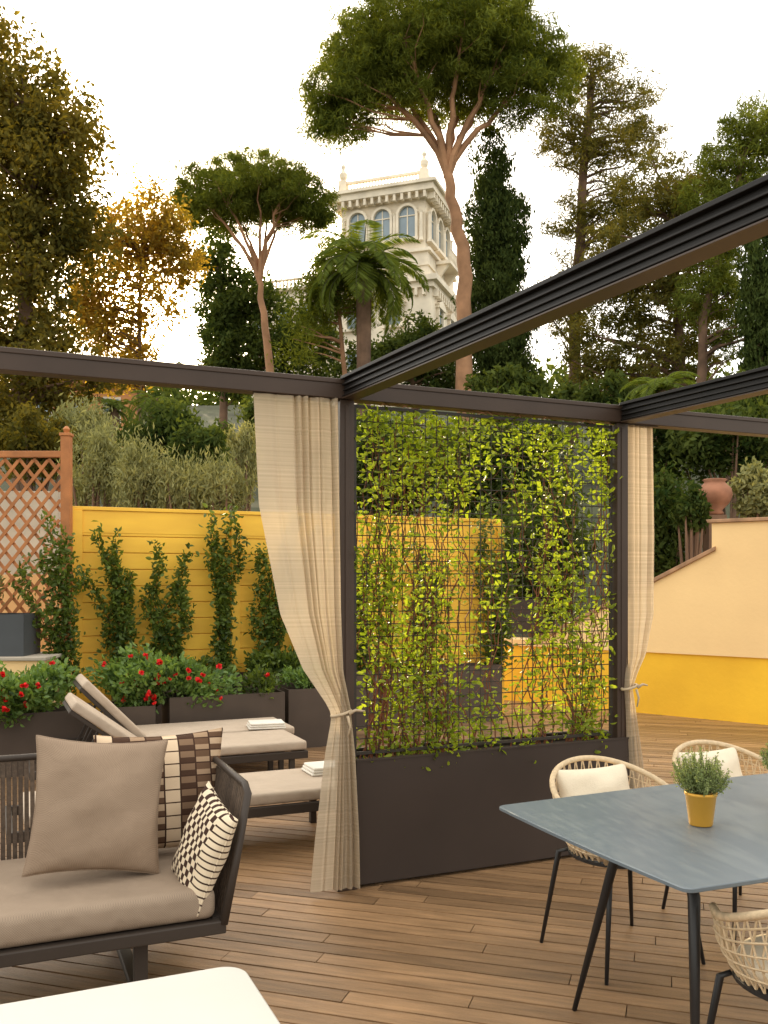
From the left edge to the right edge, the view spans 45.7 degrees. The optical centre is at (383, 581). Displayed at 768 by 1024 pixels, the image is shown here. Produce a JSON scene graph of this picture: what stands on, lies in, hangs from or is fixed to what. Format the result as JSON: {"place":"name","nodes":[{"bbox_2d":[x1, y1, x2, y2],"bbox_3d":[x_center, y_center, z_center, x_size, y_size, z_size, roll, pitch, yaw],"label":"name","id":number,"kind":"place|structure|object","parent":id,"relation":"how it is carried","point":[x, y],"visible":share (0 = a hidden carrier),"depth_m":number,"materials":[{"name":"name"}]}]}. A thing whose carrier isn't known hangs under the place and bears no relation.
{"place":"outdoors","nodes":[
{"label":"outdoors","id":0,"kind":"place"},
{"bbox_2d":[0,491,59,573],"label":"pale wall","id":1,"kind":"structure","parent":0,"point":[19,523],"depth_m":11.60,"materials":[{"name":"paint"}]},
{"bbox_2d":[0,574,71,692],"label":"wall","id":2,"kind":"structure","parent":0,"point":[12,605],"depth_m":9.30,"materials":[{"name":"beige paint"}]},
{"bbox_2d":[0,404,742,1013],"bbox_3d":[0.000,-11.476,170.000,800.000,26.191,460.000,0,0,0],"label":"hillside","id":3,"kind":"structure","parent":0,"point":[208,414],"depth_m":31.74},
{"bbox_2d":[0,396,91,490],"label":"garden shrub","id":4,"kind":"object","parent":3,"relation":"on","point":[31,434],"visible":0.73,"depth_m":19.59,"materials":[{"name":"green plant"}]},
{"bbox_2d":[0,0,132,490],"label":"oak tree","id":5,"kind":"object","parent":3,"relation":"on","point":[36,137],"visible":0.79,"depth_m":25.38,"materials":[{"name":"green plant"}]},
{"bbox_2d":[10,379,147,447],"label":"orange house","id":6,"kind":"structure","parent":3,"relation":"on","point":[121,397],"depth_m":42.37,"materials":[{"name":"paint"}]},
{"bbox_2d":[41,390,118,503],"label":"garden shrub","id":7,"kind":"object","parent":3,"relation":"on","point":[73,412],"visible":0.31,"depth_m":20.73,"materials":[{"name":"green plant"}]},
{"bbox_2d":[54,406,129,506],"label":"garden shrub","id":8,"kind":"object","parent":3,"relation":"on","point":[98,459],"visible":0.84,"depth_m":14.76,"materials":[{"name":"green plant"}]},
{"bbox_2d":[85,397,137,506],"bbox_3d":[-7.655,-3.410,26.032,1.494,3.721,1.576,0,0,27],"label":"palm tree","id":9,"kind":"object","parent":3,"relation":"on","point":[116,405],"visible":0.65,"depth_m":25.86,"materials":[{"name":"green plant"}]},
{"bbox_2d":[106,420,168,508],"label":"garden shrub","id":10,"kind":"object","parent":3,"relation":"on","point":[133,482],"visible":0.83,"depth_m":14.24,"materials":[{"name":"green plant"}]},
{"bbox_2d":[59,161,216,424],"bbox_3d":[-8.411,-8.323,30.970,5.503,11.174,4.240,0,0,0],"label":"thin oak tree","id":11,"kind":"object","parent":3,"relation":"on","point":[161,232],"visible":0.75,"depth_m":30.62,"materials":[{"name":"yellow plant"}]},
{"bbox_2d":[128,390,177,424],"bbox_3d":[-6.047,-3.038,24.016,1.436,3.976,1.382,0,0,-29],"label":"palm tree","id":12,"kind":"object","parent":3,"relation":"on","point":[144,406],"visible":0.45,"depth_m":23.70,"materials":[{"name":"green plant"}]},
{"bbox_2d":[109,392,235,497],"bbox_3d":[-5.082,-2.569,21.926,3.169,3.971,2.658,0,0,0],"label":"garden shrub","id":13,"kind":"object","parent":3,"relation":"on","point":[165,416],"visible":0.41,"depth_m":21.40,"materials":[{"name":"green plant"}]},
{"bbox_2d":[148,440,221,509],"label":"garden shrub","id":14,"kind":"object","parent":3,"relation":"on","point":[177,486],"visible":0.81,"depth_m":14.08,"materials":[{"name":"green plant"}]},
{"bbox_2d":[159,413,231,471],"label":"garden shrub","id":15,"kind":"object","parent":3,"relation":"on","point":[212,436],"visible":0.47,"depth_m":16.77,"materials":[{"name":"green plant"}]},
{"bbox_2d":[194,447,255,510],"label":"garden shrub","id":16,"kind":"object","parent":3,"relation":"on","point":[224,490],"visible":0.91,"depth_m":13.94,"materials":[{"name":"green plant"}]},
{"bbox_2d":[223,417,257,510],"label":"garden shrub","id":17,"kind":"object","parent":3,"relation":"on","point":[242,449],"visible":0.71,"depth_m":14.69,"materials":[{"name":"green plant"}]},
{"bbox_2d":[234,394,254,447],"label":"garden shrub","id":18,"kind":"object","parent":3,"relation":"on","point":[248,411],"visible":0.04,"depth_m":23.64,"materials":[{"name":"green plant"}]},
{"bbox_2d":[162,141,347,371],"bbox_3d":[-5.409,-11.202,37.730,7.870,12.924,7.378,0,0,0],"label":"umbrella pine","id":19,"kind":"object","parent":3,"relation":"on","point":[239,195],"visible":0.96,"depth_m":37.21,"materials":[{"name":"green plant"}]},
{"bbox_2d":[188,221,347,430],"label":"dark leafy tree","id":20,"kind":"object","parent":3,"relation":"on","point":[229,336],"visible":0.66,"depth_m":43.24,"materials":[{"name":"green plant"}]},
{"bbox_2d":[266,217,385,374],"bbox_3d":[-2.185,-8.547,34.072,4.531,9.906,3.080,0,0,0],"label":"slender tree","id":21,"kind":"object","parent":3,"relation":"on","point":[307,323],"visible":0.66,"depth_m":33.73,"materials":[{"name":"plant"}]},
{"bbox_2d":[251,150,464,407],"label":"villa","id":22,"kind":"object","parent":3,"relation":"on","point":[417,209],"visible":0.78,"depth_m":70.61,"materials":[{"name":"stone"}]},
{"bbox_2d":[343,308,355,332],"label":"window","id":23,"kind":"structure","parent":22,"relation":"in","point":[346,327],"depth_m":71.17,"materials":[{"name":"stone"}]},
{"bbox_2d":[346,210,367,247],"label":"arched window","id":24,"kind":"structure","parent":22,"relation":"in","point":[357,215],"depth_m":71.71,"materials":[{"name":"stone"}]},
{"bbox_2d":[371,206,392,242],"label":"arched window","id":25,"kind":"structure","parent":22,"relation":"in","point":[381,215],"depth_m":71.02,"materials":[{"name":"glass"}]},
{"bbox_2d":[382,300,405,328],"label":"window","id":26,"kind":"structure","parent":22,"relation":"in","point":[390,325],"depth_m":69.83,"materials":[{"name":"stone"}]},
{"bbox_2d":[396,203,418,242],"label":"arched window","id":27,"kind":"structure","parent":22,"relation":"in","point":[407,216],"depth_m":70.36,"materials":[{"name":"glass"}]},
{"bbox_2d":[427,208,438,249],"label":"arched window","id":28,"kind":"structure","parent":22,"relation":"in","point":[433,244],"depth_m":71.73,"materials":[{"name":"stone"}]},
{"bbox_2d":[434,217,445,258],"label":"arched window","id":29,"kind":"structure","parent":22,"relation":"in","point":[441,254],"depth_m":73.72,"materials":[{"name":"stone"}]},
{"bbox_2d":[435,301,445,328],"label":"window","id":30,"kind":"structure","parent":22,"relation":"in","point":[440,307],"depth_m":70.51,"materials":[{"name":"stone"}]},
{"bbox_2d":[441,227,450,259],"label":"arched window","id":31,"kind":"structure","parent":22,"relation":"in","point":[448,237],"depth_m":75.63,"materials":[{"name":"stone"}]},
{"bbox_2d":[447,313,456,325],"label":"window","id":32,"kind":"structure","parent":22,"relation":"in","point":[451,318],"depth_m":73.45,"materials":[{"name":"stone"}]},
{"bbox_2d":[297,219,429,443],"bbox_3d":[-0.828,-7.997,32.990,4.420,9.174,4.323,0,0,26],"label":"palm tree","id":33,"kind":"object","parent":3,"relation":"on","point":[364,270],"visible":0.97,"depth_m":32.58,"materials":[{"name":"green plant"}]},
{"bbox_2d":[3,353,733,405],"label":"distant wood","id":34,"kind":"object","parent":3,"relation":"on","point":[205,399],"visible":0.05,"depth_m":78.94,"materials":[{"name":"green plant"}]},
{"bbox_2d":[322,309,455,438],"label":"dark leafy tree","id":35,"kind":"object","parent":3,"relation":"on","point":[423,327],"visible":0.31,"depth_m":42.27,"materials":[{"name":"green plant"}]},
{"bbox_2d":[357,404,474,516],"bbox_3d":[0.199,-1.890,19.013,3.666,4.123,3.117,0,0,-39],"label":"garden shrub","id":36,"kind":"object","parent":3,"relation":"on","point":[361,464],"visible":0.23,"depth_m":18.24,"materials":[{"name":"green plant"}]},
{"bbox_2d":[291,0,588,455],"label":"umbrella pine","id":37,"kind":"object","parent":3,"relation":"on","point":[424,56],"visible":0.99,"depth_m":38.05,"materials":[{"name":"green plant"}]},
{"bbox_2d":[450,117,542,442],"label":"cypress tree","id":38,"kind":"object","parent":3,"relation":"on","point":[499,241],"visible":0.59,"depth_m":41.31,"materials":[{"name":"green plant"}]},
{"bbox_2d":[417,381,595,590],"bbox_3d":[2.273,-1.805,17.958,3.292,4.445,2.878,0,0,35],"label":"garden shrub","id":39,"kind":"object","parent":3,"relation":"on","point":[496,485],"visible":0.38,"depth_m":17.39,"materials":[{"name":"green plant"}]},
{"bbox_2d":[463,362,550,438],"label":"garden shrub","id":40,"kind":"object","parent":3,"relation":"on","point":[511,374],"visible":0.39,"depth_m":29.47,"materials":[{"name":"green plant"}]},
{"bbox_2d":[484,488,608,637],"bbox_3d":[2.437,-0.100,14.564,2.255,2.780,2.008,0,0,30],"label":"garden shrub","id":41,"kind":"object","parent":3,"relation":"on","point":[537,521],"visible":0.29,"depth_m":14.17,"materials":[{"name":"green plant"}]},
{"bbox_2d":[522,39,675,443],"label":"twin trunk conifer","id":42,"kind":"object","parent":3,"relation":"on","point":[583,148],"visible":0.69,"depth_m":43.48,"materials":[{"name":"green plant"}]},
{"bbox_2d":[550,368,667,434],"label":"garden shrub","id":43,"kind":"object","parent":3,"relation":"on","point":[614,382],"visible":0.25,"depth_m":31.00,"materials":[{"name":"green plant"}]},
{"bbox_2d":[578,396,704,489],"bbox_3d":[5.733,-2.078,19.958,2.818,3.984,2.834,0,0,0],"label":"garden shrub","id":44,"kind":"object","parent":3,"relation":"on","point":[660,434],"visible":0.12,"depth_m":19.36,"materials":[{"name":"green plant"}]},
{"bbox_2d":[547,143,740,395],"bbox_3d":[11.409,-12.133,40.069,8.361,13.714,5.823,0,0,0],"label":"conifer tree","id":45,"kind":"object","parent":3,"relation":"on","point":[676,352],"visible":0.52,"depth_m":39.45,"materials":[{"name":"green plant"}]},
{"bbox_2d":[603,459,706,576],"bbox_3d":[4.179,-0.245,14.027,1.776,3.310,1.712,0,0,0],"label":"garden shrub","id":46,"kind":"object","parent":3,"relation":"on","point":[666,544],"visible":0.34,"depth_m":13.63,"materials":[{"name":"green plant"}]},
{"bbox_2d":[619,371,700,441],"bbox_3d":[7.314,-3.318,23.956,2.054,4.536,1.791,0,0,0],"label":"palm tree","id":47,"kind":"object","parent":3,"relation":"on","point":[654,385],"visible":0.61,"depth_m":23.76,"materials":[{"name":"green plant"}]},
{"bbox_2d":[667,479,714,563],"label":"garden shrub","id":48,"kind":"object","parent":3,"relation":"on","point":[691,515],"visible":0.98,"depth_m":12.91,"materials":[{"name":"green plant"}]},
{"bbox_2d":[654,395,767,518],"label":"garden shrub","id":49,"kind":"object","parent":3,"relation":"on","point":[711,451],"visible":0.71,"depth_m":18.63,"materials":[{"name":"green plant"}]},
{"bbox_2d":[699,478,732,551],"bbox_3d":[4.864,-0.018,13.400,0.504,2.968,0.504,0,0,0],"label":"terracotta urn","id":50,"kind":"object","parent":3,"relation":"on","point":[719,494],"visible":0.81,"depth_m":13.25,"materials":[{"name":"orange ceramic"}]},
{"bbox_2d":[668,87,767,382],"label":"tree","id":51,"kind":"object","parent":3,"relation":"on","point":[752,147],"visible":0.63,"depth_m":36.64,"materials":[{"name":"green plant"}]},
{"bbox_2d":[689,366,767,484],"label":"garden shrub","id":52,"kind":"object","parent":3,"relation":"on","point":[728,478],"visible":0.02,"depth_m":29.45,"materials":[{"name":"green plant"}]},
{"bbox_2d":[727,455,767,517],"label":"garden shrub","id":53,"kind":"object","parent":3,"relation":"on","point":[749,486],"visible":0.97,"depth_m":13.49,"materials":[{"name":"green plant"}]},
{"bbox_2d":[729,235,767,373],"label":"cypress tree","id":54,"kind":"object","parent":3,"relation":"on","point":[751,315],"visible":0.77,"depth_m":33.64,"materials":[{"name":"green plant"}]},
{"bbox_2d":[0,700,767,1023],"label":"deck","id":55,"kind":"structure","parent":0,"point":[462,947],"depth_m":3.90,"materials":[{"name":"brown wood"}]},
{"bbox_2d":[0,652,62,704],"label":"stone step","id":56,"kind":"object","parent":55,"relation":"on","point":[15,663],"visible":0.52,"depth_m":8.02,"materials":[{"name":"stone"}]},
{"bbox_2d":[0,613,40,655],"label":"planter box","id":57,"kind":"object","parent":56,"relation":"on","point":[18,635],"visible":0.85,"depth_m":8.06,"materials":[{"name":"metal"}]},
{"bbox_2d":[8,510,92,702],"bbox_3d":[-3.064,0.251,8.390,0.747,1.809,0.332,0,0,-23],"label":"climbing jasmine","id":58,"kind":"object","parent":56,"relation":"on","point":[67,647],"visible":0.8,"depth_m":8.39,"materials":[{"name":"green plant"}]},
{"bbox_2d":[0,703,95,777],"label":"planter box","id":59,"kind":"object","parent":55,"relation":"on","point":[61,722],"visible":0.39,"depth_m":7.28,"materials":[{"name":"metal"}]},
{"bbox_2d":[0,656,79,728],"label":"flowering shrub","id":60,"kind":"object","parent":59,"relation":"in","point":[32,690],"visible":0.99,"depth_m":7.23,"materials":[{"name":"green plant"}]},
{"bbox_2d":[0,753,251,982],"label":"sofa","id":61,"kind":"object","parent":55,"relation":"on","point":[54,916],"visible":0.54,"depth_m":3.35,"materials":[{"name":"fabric"}]},
{"bbox_2d":[22,735,167,876],"bbox_3d":[-1.114,0.873,3.550,0.505,0.525,0.219,6,-17,-21],"label":"pillow","id":62,"kind":"object","parent":61,"relation":"on","point":[96,806],"visible":1,"depth_m":3.48,"materials":[{"name":"fabric"}]},
{"bbox_2d":[93,728,222,848],"bbox_3d":[-0.942,0.890,3.860,0.545,0.506,0.156,0,-13,-22],"label":"pillow","id":63,"kind":"object","parent":61,"relation":"on","point":[189,769],"visible":0.4,"depth_m":3.84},
{"bbox_2d":[171,781,237,916],"bbox_3d":[-0.695,1.018,3.500,0.134,0.395,0.336,21,3,-32],"label":"pillow","id":64,"kind":"object","parent":61,"relation":"on","point":[200,856],"visible":0.91,"depth_m":3.40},
{"bbox_2d":[103,701,155,734],"bbox_3d":[-2.189,1.300,7.818,0.380,0.500,0.420,0,0,-23],"label":"planter box","id":65,"kind":"object","parent":55,"relation":"on","point":[140,715],"visible":0.11,"depth_m":7.66,"materials":[{"name":"metal"}]},
{"bbox_2d":[101,667,149,706],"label":"flowering shrub","id":66,"kind":"object","parent":65,"relation":"on","point":[117,693],"visible":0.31,"depth_m":7.72,"materials":[{"name":"green plant"}]},
{"bbox_2d":[0,967,279,1023],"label":"coffee table","id":67,"kind":"object","parent":55,"relation":"on","point":[225,995],"visible":1,"depth_m":2.48,"materials":[{"name":"stone"}]},
{"bbox_2d":[5,768,321,843],"bbox_3d":[-1.131,1.373,5.261,1.950,0.355,0.620,0,0,-23],"label":"sun lounger","id":68,"kind":"object","parent":55,"relation":"on","point":[287,786],"visible":0.16,"depth_m":5.23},
{"bbox_2d":[301,761,323,775],"bbox_3d":[-0.344,1.168,5.721,0.300,0.050,0.220,0,0,-23],"label":"folded towel","id":69,"kind":"object","parent":68,"relation":"on","point":[313,768],"visible":0.49,"depth_m":5.63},
{"bbox_2d":[29,693,307,779],"bbox_3d":[-1.586,1.185,6.727,1.950,0.731,0.620,0,0,-23],"label":"sun lounger","id":70,"kind":"object","parent":55,"relation":"on","point":[267,744],"visible":0.5,"depth_m":6.69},
{"bbox_2d":[111,675,229,723],"bbox_3d":[-2.067,1.240,8.880,1.100,0.620,0.360,0,0,-23],"label":"planter box","id":71,"kind":"object","parent":55,"relation":"on","point":[158,717],"visible":0.01,"depth_m":8.65,"materials":[{"name":"metal"}]},
{"bbox_2d":[77,520,144,697],"bbox_3d":[-2.597,0.290,8.773,0.683,1.744,0.323,0,0,-23],"label":"climbing jasmine","id":72,"kind":"object","parent":71,"relation":"in","point":[118,597],"visible":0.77,"depth_m":8.75,"materials":[{"name":"green plant"}]},
{"bbox_2d":[132,540,199,662],"bbox_3d":[-2.146,0.370,8.962,0.676,1.557,0.306,0,0,-23],"label":"climbing jasmine","id":73,"kind":"object","parent":71,"relation":"in","point":[159,629],"visible":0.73,"depth_m":8.95,"materials":[{"name":"green plant"}]},
{"bbox_2d":[189,653,241,677],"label":"shrub","id":74,"kind":"object","parent":71,"relation":"in","point":[206,660],"visible":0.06,"depth_m":9.00,"materials":[{"name":"green plant"}]},
{"bbox_2d":[198,502,251,667],"bbox_3d":[-1.608,0.173,9.193,0.535,1.952,0.299,0,0,-23],"label":"climbing jasmine","id":75,"kind":"object","parent":71,"relation":"in","point":[222,602],"visible":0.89,"depth_m":9.17,"materials":[{"name":"green plant"}]},
{"bbox_2d":[65,674,293,769],"bbox_3d":[-1.742,1.150,7.389,1.950,0.801,0.620,0,0,-23],"label":"sun lounger","id":76,"kind":"object","parent":55,"relation":"on","point":[95,696],"visible":0.38,"depth_m":7.30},
{"bbox_2d":[246,719,285,729],"bbox_3d":[-0.964,1.168,7.443,0.300,0.050,0.220,0,0,-15],"label":"folded towel","id":77,"kind":"object","parent":76,"relation":"on","point":[265,724],"visible":1,"depth_m":7.36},
{"bbox_2d":[161,688,284,756],"bbox_3d":[-1.451,1.275,8.217,1.030,0.550,0.420,0,0,-23],"label":"planter box","id":78,"kind":"object","parent":55,"relation":"on","point":[175,709],"visible":0.3,"depth_m":8.03,"materials":[{"name":"metal"}]},
{"bbox_2d":[83,642,242,713],"bbox_3d":[-1.908,0.836,7.938,1.290,0.635,0.713,0,0,-36],"label":"flowering shrub","id":79,"kind":"object","parent":78,"relation":"in","point":[159,675],"visible":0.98,"depth_m":7.81,"materials":[{"name":"green plant"}]},
{"bbox_2d":[238,663,284,698],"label":"flowering shrub","id":80,"kind":"object","parent":78,"relation":"in","point":[262,684],"visible":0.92,"depth_m":8.23,"materials":[{"name":"green plant"}]},
{"bbox_2d":[232,672,310,687],"bbox_3d":[-1.011,1.240,9.337,1.100,0.620,0.360,0,0,-23],"label":"planter box","id":81,"kind":"object","parent":55,"relation":"on","point":[241,673],"visible":0.04,"depth_m":9.12,"materials":[{"name":"metal"}]},
{"bbox_2d":[241,543,287,674],"bbox_3d":[-1.135,0.216,9.401,0.712,1.984,0.280,0,0,-23],"label":"climbing jasmine","id":82,"kind":"object","parent":81,"relation":"in","point":[270,611],"visible":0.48,"depth_m":9.35,"materials":[{"name":"green plant"}]},
{"bbox_2d":[243,645,300,675],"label":"shrub","id":83,"kind":"object","parent":81,"relation":"in","point":[277,660],"visible":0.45,"depth_m":9.14,"materials":[{"name":"green plant"}]},
{"bbox_2d":[72,506,503,735],"bbox_3d":[-0.815,0.412,9.727,4.810,2.275,0.080,0,0,-23],"label":"board fence","id":84,"kind":"object","parent":55,"relation":"on","point":[175,531],"visible":0.28,"depth_m":9.24,"materials":[{"name":"yellow paint"}]},
{"bbox_2d":[0,426,73,642],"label":"lattice screen","id":85,"kind":"object","parent":84,"relation":"attached to","point":[64,454],"visible":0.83,"depth_m":8.67,"materials":[{"name":"orange wood"}]},
{"bbox_2d":[275,683,330,747],"bbox_3d":[-0.717,1.275,8.716,0.550,0.550,0.450,0,0,-23],"label":"planter box","id":86,"kind":"object","parent":55,"relation":"on","point":[307,715],"visible":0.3,"depth_m":8.48,"materials":[{"name":"metal"}]},
{"bbox_2d":[276,665,314,688],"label":"flowering shrub","id":87,"kind":"object","parent":86,"relation":"in","point":[302,679],"visible":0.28,"depth_m":8.61,"materials":[{"name":"green plant"}]},
{"bbox_2d":[0,174,767,891],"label":"pergola","id":88,"kind":"object","parent":55,"relation":"on","point":[726,222],"visible":0.75,"depth_m":4.29,"materials":[{"name":"brown metal"}]},
{"bbox_2d":[252,392,364,892],"bbox_3d":[-0.370,0.302,4.505,0.561,2.436,0.123,0,0,-11],"label":"curtain","id":89,"kind":"object","parent":88,"relation":"hanging from","point":[297,449],"visible":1,"depth_m":4.48,"materials":[{"name":"fabric"}]},
{"bbox_2d":[354,404,611,757],"bbox_3d":[0.581,0.000,4.958,1.607,1.800,0.019,0,0,-23],"label":"wire trellis","id":90,"kind":"object","parent":88,"relation":"attached to","point":[522,420],"visible":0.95,"depth_m":4.95,"materials":[{"name":"metal"}]},
{"bbox_2d":[354,403,622,770],"bbox_3d":[0.573,0.045,4.976,1.679,1.959,0.338,0,0,-23],"label":"climbing vine","id":91,"kind":"object","parent":90,"relation":"attached to","point":[385,629],"visible":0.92,"depth_m":4.87,"materials":[{"name":"green plant"}]},
{"bbox_2d":[620,424,657,788],"bbox_3d":[1.488,0.302,5.307,0.287,2.436,0.141,0,0,-23],"label":"curtain","id":92,"kind":"object","parent":88,"relation":"hanging from","point":[640,537],"visible":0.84,"depth_m":5.32,"materials":[{"name":"fabric"}]},
{"bbox_2d":[357,665,424,730],"bbox_3d":[-0.048,1.240,9.754,0.900,0.620,0.360,0,0,-23],"label":"planter box","id":93,"kind":"object","parent":55,"relation":"on","point":[361,718],"visible":0.17,"depth_m":9.52,"materials":[{"name":"metal"}]},
{"bbox_2d":[357,553,381,670],"bbox_3d":[-0.356,0.372,9.752,0.726,1.486,0.300,0,0,-23],"label":"climbing jasmine","id":94,"kind":"object","parent":93,"relation":"in","point":[365,657],"visible":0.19,"depth_m":9.77,"materials":[{"name":"green plant"}]},
{"bbox_2d":[426,662,500,723],"bbox_3d":[0.824,1.240,10.132,0.900,0.620,0.360,0,0,-23],"label":"planter box","id":95,"kind":"object","parent":55,"relation":"on","point":[497,676],"visible":0.26,"depth_m":10.01,"materials":[{"name":"metal"}]},
{"bbox_2d":[401,541,446,668],"bbox_3d":[0.429,0.353,10.097,0.662,1.603,0.310,0,0,-23],"label":"climbing jasmine","id":96,"kind":"object","parent":95,"relation":"in","point":[423,584],"visible":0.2,"depth_m":10.07,"materials":[{"name":"green plant"}]},
{"bbox_2d":[464,492,531,678],"bbox_3d":[1.289,0.063,10.467,0.902,2.179,0.318,0,0,-23],"label":"climbing jasmine","id":97,"kind":"object","parent":95,"relation":"in","point":[505,628],"visible":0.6,"depth_m":10.43,"materials":[{"name":"green plant"}]},
{"bbox_2d":[355,729,628,884],"bbox_3d":[0.592,1.225,5.075,1.733,0.650,0.323,0,0,-23],"label":"long planter","id":98,"kind":"object","parent":55,"relation":"on","point":[415,819],"visible":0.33,"depth_m":4.82,"materials":[{"name":"metal"}]},
{"bbox_2d":[540,755,705,985],"bbox_3d":[0.976,1.162,3.820,0.593,0.778,0.509,0,0,-23],"label":"rope chair","id":99,"kind":"object","parent":55,"relation":"on","point":[569,782],"visible":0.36,"depth_m":3.90,"materials":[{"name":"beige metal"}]},
{"bbox_2d":[499,773,767,1023],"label":"dining table","id":100,"kind":"object","parent":55,"relation":"on","point":[651,833],"visible":0.99,"depth_m":2.95,"materials":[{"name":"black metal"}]},
{"bbox_2d":[669,745,732,826],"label":"potted herb","id":101,"kind":"object","parent":100,"relation":"on","point":[701,784],"visible":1,"depth_m":2.99,"materials":[{"name":"green plant"}]},
{"bbox_2d":[759,743,767,769],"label":"potted herb","id":102,"kind":"object","parent":100,"relation":"on","point":[764,759],"visible":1,"depth_m":3.31,"materials":[{"name":"green plant"}]},
{"bbox_2d":[661,740,767,943],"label":"rope chair","id":103,"kind":"object","parent":55,"relation":"on","point":[728,755],"visible":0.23,"depth_m":4.37,"materials":[{"name":"beige fabric"}]},
{"bbox_2d":[707,902,767,1023],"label":"rope chair","id":104,"kind":"object","parent":55,"relation":"on","point":[748,958],"visible":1,"depth_m":2.51,"materials":[{"name":"beige fabric"}]},
{"bbox_2d":[0,0,767,405],"label":"sky","id":105,"kind":"structure","parent":0,"point":[193,79],"materials":[{"name":"white"}]},
{"bbox_2d":[504,517,767,724],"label":"garden wall","id":106,"kind":"structure","parent":0,"point":[706,656],"depth_m":10.21,"materials":[{"name":"yellow paint"}]},
{"bbox_2d":[504,599,543,632],"bbox_3d":[1.768,0.468,12.400,0.750,0.450,0.400,0,0,0],"label":"planter box","id":107,"kind":"object","parent":106,"relation":"on","point":[526,624],"visible":0.2,"depth_m":12.20,"materials":[{"name":"metal"}]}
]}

